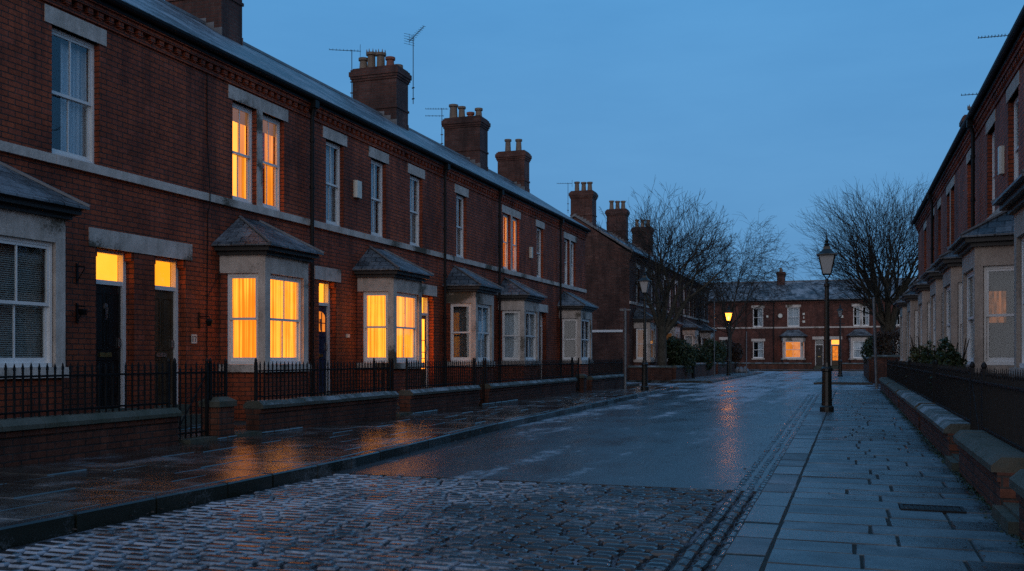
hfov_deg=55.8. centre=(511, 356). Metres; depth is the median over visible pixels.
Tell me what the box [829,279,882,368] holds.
terraced house
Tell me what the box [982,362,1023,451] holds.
iron railing
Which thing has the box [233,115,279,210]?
window
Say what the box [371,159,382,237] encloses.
window
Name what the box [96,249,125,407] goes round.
door
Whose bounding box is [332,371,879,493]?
road
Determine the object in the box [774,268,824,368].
terraced house
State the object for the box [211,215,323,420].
bay window
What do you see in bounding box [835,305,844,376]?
street lamp
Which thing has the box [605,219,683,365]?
terraced house
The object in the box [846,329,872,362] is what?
bay window
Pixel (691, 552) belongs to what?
gutter setts
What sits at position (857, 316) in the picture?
window
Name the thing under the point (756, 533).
kerb
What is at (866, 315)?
window
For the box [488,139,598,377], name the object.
terraced house
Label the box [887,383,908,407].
garden wall
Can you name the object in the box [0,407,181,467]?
garden wall
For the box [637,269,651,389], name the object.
street lamp
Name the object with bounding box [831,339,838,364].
door
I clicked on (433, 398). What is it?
garden wall
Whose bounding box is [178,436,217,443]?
stone threshold
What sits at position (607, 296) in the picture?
terraced house
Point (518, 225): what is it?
terraced house
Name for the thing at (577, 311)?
bay window
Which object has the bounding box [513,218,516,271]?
window
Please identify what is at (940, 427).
garden wall
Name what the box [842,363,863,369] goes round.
garden wall
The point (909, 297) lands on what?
bay window
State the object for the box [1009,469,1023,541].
garden wall
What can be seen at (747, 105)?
sky
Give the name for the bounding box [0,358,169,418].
iron railing
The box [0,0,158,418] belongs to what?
terraced house
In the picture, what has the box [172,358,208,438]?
iron gate
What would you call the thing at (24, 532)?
kerb
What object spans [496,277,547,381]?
bay window
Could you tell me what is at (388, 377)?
iron railing
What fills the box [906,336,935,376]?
shrub
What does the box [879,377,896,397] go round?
garden wall
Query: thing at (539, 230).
window
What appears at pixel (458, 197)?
window
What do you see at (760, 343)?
window
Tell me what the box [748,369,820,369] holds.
end pavement
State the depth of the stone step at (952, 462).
10.18 m
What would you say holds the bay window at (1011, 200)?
in the terraced house at (1010, 199)
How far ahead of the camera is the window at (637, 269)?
53.57 m
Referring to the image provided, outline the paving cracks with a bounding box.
[828,433,1021,567]
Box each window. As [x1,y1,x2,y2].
[0,161,90,418]
[52,28,93,163]
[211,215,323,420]
[233,102,251,203]
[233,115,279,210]
[326,141,339,226]
[352,245,433,405]
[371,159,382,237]
[410,175,419,246]
[442,265,503,396]
[456,194,463,257]
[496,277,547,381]
[503,214,507,269]
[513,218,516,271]
[537,228,540,277]
[557,290,598,377]
[565,239,567,284]
[571,242,572,285]
[633,307,656,365]
[636,269,637,302]
[666,315,683,365]
[683,319,702,349]
[700,322,716,347]
[753,308,762,326]
[753,341,763,357]
[780,330,807,362]
[787,307,799,326]
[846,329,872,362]
[853,306,859,325]
[862,306,868,325]
[893,299,906,360]
[899,289,917,361]
[908,279,929,353]
[919,268,942,350]
[930,251,961,357]
[946,211,1013,374]
[991,169,1023,375]
[992,130,994,212]
[1014,96,1017,180]
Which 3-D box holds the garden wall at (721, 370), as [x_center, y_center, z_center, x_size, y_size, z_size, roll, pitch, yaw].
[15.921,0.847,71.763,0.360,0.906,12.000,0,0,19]
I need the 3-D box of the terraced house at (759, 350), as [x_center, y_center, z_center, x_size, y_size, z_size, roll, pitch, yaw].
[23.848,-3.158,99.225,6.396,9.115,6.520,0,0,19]
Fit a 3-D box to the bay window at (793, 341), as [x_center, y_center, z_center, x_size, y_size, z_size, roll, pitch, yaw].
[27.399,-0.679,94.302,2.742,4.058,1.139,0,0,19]
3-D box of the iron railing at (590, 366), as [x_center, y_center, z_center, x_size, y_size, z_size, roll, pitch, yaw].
[3.579,0.355,36.575,0.048,0.690,5.308,0,0,19]
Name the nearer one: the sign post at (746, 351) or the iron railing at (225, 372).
the iron railing at (225, 372)
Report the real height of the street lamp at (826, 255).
3.868 m
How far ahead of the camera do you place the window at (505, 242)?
33.23 m
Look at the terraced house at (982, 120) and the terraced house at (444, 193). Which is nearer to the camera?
the terraced house at (982, 120)
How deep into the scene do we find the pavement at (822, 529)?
7.43 m
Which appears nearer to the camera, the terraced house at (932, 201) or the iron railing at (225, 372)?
the iron railing at (225, 372)
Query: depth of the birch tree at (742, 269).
71.25 m
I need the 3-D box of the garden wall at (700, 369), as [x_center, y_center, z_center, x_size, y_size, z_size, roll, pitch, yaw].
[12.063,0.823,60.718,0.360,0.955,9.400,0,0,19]
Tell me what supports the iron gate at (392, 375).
attached to the garden wall at (285, 413)
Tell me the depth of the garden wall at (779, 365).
92.29 m
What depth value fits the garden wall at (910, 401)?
17.72 m
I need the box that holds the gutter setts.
[669,394,818,570]
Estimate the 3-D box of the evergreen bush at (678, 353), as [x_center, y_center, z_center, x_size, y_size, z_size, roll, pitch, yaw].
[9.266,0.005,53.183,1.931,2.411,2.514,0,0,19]
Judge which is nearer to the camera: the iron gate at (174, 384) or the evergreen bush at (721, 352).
the iron gate at (174, 384)
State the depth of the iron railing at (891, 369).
30.55 m
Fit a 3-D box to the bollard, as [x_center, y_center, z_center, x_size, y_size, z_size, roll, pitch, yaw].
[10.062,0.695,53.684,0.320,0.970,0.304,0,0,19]
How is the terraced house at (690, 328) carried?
on the far garden ground
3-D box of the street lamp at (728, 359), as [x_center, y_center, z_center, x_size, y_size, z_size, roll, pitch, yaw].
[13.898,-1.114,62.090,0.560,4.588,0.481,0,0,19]
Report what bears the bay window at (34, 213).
in the terraced house at (73, 181)
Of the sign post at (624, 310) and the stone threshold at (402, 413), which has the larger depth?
the sign post at (624, 310)
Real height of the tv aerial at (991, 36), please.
1.760 m
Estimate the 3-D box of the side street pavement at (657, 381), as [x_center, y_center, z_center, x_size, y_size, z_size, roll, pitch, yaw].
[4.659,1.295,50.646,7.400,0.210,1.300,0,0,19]
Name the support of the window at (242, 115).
in the terraced house at (232, 253)
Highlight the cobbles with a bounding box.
[0,473,727,570]
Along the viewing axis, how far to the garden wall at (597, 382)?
35.75 m
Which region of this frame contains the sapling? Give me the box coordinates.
[878,322,899,349]
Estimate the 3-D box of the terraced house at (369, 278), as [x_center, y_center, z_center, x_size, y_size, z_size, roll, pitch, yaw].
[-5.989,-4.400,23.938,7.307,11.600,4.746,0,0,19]
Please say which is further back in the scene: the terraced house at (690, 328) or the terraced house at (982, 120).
the terraced house at (690, 328)
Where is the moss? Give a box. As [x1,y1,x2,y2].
[878,390,1023,554]
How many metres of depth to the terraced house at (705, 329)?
74.83 m
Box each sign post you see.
[620,309,630,386]
[714,293,714,375]
[746,331,746,372]
[872,297,878,388]
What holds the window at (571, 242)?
in the terraced house at (573, 309)
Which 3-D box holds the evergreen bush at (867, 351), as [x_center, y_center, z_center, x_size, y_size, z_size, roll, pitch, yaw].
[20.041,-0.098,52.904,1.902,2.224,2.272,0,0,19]
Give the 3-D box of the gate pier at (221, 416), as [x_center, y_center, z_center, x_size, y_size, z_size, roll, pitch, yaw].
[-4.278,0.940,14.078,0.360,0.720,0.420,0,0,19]
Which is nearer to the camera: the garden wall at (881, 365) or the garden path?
the garden path
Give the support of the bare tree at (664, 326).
on the far garden ground
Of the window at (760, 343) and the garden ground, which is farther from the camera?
the window at (760, 343)
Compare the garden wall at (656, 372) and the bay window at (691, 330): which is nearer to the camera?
the garden wall at (656, 372)
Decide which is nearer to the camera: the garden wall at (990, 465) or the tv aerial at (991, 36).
the garden wall at (990, 465)
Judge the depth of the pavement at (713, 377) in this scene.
55.61 m
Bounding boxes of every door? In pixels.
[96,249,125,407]
[155,258,177,403]
[319,281,329,391]
[422,296,427,384]
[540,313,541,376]
[815,339,822,364]
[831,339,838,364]
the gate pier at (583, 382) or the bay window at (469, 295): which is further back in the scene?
the gate pier at (583, 382)
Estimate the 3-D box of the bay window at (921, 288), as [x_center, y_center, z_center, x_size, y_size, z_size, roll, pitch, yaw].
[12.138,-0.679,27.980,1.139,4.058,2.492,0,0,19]
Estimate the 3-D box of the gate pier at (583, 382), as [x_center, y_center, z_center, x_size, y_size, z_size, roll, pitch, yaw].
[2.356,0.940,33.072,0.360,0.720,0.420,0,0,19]
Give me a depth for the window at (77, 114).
14.90 m
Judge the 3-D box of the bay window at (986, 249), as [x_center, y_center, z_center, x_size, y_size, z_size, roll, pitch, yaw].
[8.493,-0.679,17.284,1.139,4.058,2.692,0,0,19]
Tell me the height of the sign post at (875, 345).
3.431 m
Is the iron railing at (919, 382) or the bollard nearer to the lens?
the iron railing at (919, 382)
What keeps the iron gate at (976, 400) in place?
attached to the garden wall at (990, 465)
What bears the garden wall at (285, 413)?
on the garden ground
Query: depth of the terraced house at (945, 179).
28.07 m
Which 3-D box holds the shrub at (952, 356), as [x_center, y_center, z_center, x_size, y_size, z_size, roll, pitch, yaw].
[7.296,0.410,16.088,0.709,1.502,1.872,0,0,19]
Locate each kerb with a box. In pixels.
[0,386,679,549]
[714,390,835,570]
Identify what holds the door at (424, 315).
in the terraced house at (444, 193)
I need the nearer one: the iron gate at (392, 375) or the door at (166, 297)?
the door at (166, 297)
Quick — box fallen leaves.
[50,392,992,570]
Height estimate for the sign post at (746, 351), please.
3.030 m
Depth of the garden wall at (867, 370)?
48.38 m
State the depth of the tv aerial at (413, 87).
30.97 m
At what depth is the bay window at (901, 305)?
36.20 m
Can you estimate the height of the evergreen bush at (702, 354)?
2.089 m
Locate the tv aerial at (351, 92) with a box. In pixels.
[329,49,360,97]
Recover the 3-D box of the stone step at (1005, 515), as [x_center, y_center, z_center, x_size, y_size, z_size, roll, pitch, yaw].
[3.598,1.133,6.709,0.390,0.135,0.780,0,0,19]
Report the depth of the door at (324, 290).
21.88 m
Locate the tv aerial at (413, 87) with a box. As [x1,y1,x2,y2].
[404,26,424,103]
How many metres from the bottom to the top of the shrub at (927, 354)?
1.390 m
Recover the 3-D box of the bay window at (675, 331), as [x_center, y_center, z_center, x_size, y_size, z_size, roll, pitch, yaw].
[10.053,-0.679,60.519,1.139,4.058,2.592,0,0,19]
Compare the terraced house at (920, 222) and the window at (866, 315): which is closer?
the terraced house at (920, 222)
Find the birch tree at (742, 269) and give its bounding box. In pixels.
[664,204,798,372]
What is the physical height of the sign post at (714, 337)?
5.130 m
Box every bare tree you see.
[588,179,739,365]
[790,172,930,354]
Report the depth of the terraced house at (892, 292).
92.09 m
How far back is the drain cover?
7.46 m
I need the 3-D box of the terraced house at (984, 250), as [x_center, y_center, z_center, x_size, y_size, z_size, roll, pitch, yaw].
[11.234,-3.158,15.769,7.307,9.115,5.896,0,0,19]
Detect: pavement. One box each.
[0,386,665,523]
[626,380,669,382]
[670,372,758,380]
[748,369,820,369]
[764,390,1023,570]
[817,372,869,382]
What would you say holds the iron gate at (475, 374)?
attached to the garden wall at (518, 390)
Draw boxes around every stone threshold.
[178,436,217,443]
[234,430,261,436]
[396,412,412,415]
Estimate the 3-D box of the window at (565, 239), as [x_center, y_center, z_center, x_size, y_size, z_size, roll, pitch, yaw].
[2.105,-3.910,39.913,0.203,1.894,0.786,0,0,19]
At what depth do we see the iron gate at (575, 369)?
32.55 m
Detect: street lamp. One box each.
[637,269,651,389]
[724,304,732,374]
[816,234,836,411]
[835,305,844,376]
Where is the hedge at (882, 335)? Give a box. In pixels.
[871,328,899,354]
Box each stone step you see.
[945,454,958,472]
[992,502,1018,536]
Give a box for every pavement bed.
[667,372,763,382]
[749,370,863,371]
[814,372,872,384]
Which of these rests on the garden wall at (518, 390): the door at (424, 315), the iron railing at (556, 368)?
the iron railing at (556, 368)
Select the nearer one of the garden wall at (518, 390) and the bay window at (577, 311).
the garden wall at (518, 390)
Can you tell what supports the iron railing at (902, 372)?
on the garden wall at (894, 388)
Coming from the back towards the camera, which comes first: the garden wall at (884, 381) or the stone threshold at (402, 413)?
the garden wall at (884, 381)
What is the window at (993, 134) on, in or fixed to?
in the terraced house at (982, 120)
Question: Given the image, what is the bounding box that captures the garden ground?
[178,384,639,444]
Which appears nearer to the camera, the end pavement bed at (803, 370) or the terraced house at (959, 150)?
the terraced house at (959, 150)
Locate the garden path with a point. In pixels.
(239, 427)
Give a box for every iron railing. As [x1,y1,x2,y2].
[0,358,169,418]
[209,358,227,399]
[254,357,390,400]
[405,357,473,389]
[485,357,571,383]
[588,358,622,375]
[887,358,896,381]
[897,359,909,388]
[909,359,934,402]
[935,360,971,423]
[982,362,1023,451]
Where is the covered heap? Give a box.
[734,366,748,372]
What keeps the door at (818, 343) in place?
in the terraced house at (799, 328)
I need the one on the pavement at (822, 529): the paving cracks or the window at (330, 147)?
the paving cracks
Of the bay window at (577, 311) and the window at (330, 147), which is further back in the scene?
the bay window at (577, 311)
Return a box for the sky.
[242,0,1023,281]
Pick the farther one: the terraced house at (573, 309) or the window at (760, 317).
the window at (760, 317)
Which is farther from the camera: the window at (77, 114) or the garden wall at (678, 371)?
the garden wall at (678, 371)
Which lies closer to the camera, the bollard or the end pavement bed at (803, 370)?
the bollard
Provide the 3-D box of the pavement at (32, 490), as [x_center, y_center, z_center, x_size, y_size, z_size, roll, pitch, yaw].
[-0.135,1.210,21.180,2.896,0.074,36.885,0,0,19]
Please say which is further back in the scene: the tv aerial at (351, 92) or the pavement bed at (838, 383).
the pavement bed at (838, 383)
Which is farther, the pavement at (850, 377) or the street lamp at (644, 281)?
the pavement at (850, 377)
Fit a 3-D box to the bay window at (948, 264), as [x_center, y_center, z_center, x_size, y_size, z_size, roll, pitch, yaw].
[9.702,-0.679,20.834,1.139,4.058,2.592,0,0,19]
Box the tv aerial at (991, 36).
[978,34,1007,38]
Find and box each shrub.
[725,339,743,368]
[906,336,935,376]
[917,345,945,372]
[929,336,969,389]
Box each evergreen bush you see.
[667,335,696,374]
[689,343,713,370]
[703,338,727,366]
[860,336,894,363]
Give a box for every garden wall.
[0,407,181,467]
[243,391,398,430]
[398,385,480,411]
[479,377,576,402]
[587,374,626,390]
[628,366,671,379]
[672,365,691,379]
[695,362,716,376]
[716,362,737,373]
[737,363,811,368]
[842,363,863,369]
[863,357,870,381]
[871,355,899,383]
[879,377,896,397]
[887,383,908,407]
[896,390,934,430]
[916,404,970,457]
[953,430,1023,507]
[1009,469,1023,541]
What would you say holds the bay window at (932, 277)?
in the terraced house at (959, 150)
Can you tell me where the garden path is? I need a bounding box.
[178,399,517,439]
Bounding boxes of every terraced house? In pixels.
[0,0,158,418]
[130,0,323,424]
[165,0,433,405]
[307,49,503,396]
[409,104,559,382]
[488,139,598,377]
[569,181,657,378]
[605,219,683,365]
[653,255,702,349]
[659,258,716,347]
[709,281,776,362]
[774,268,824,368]
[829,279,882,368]
[883,277,917,354]
[893,104,970,360]
[899,181,941,361]
[908,155,957,353]
[919,121,976,350]
[930,81,999,357]
[946,5,1023,374]
[991,169,1023,375]
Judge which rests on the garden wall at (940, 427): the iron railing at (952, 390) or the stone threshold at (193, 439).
the iron railing at (952, 390)
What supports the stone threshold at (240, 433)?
on the garden path
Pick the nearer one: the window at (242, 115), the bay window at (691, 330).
the window at (242, 115)
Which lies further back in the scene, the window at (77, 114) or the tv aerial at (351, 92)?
the tv aerial at (351, 92)
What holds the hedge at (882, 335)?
on the far garden ground
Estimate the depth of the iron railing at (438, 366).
21.58 m
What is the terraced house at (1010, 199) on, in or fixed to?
on the right garden ground
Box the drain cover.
[899,503,966,513]
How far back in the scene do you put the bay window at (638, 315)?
52.18 m
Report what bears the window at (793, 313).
in the terraced house at (799, 328)
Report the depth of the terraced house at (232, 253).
17.83 m
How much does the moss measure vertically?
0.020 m
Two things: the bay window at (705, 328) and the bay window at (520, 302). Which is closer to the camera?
the bay window at (520, 302)
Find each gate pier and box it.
[198,396,236,436]
[579,374,587,391]
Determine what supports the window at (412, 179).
in the terraced house at (444, 193)
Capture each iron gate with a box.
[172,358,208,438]
[373,357,393,390]
[474,357,484,402]
[572,357,578,390]
[970,361,983,429]
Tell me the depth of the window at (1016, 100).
18.35 m
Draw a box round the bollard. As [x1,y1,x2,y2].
[692,362,695,377]
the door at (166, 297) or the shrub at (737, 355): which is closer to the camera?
the door at (166, 297)

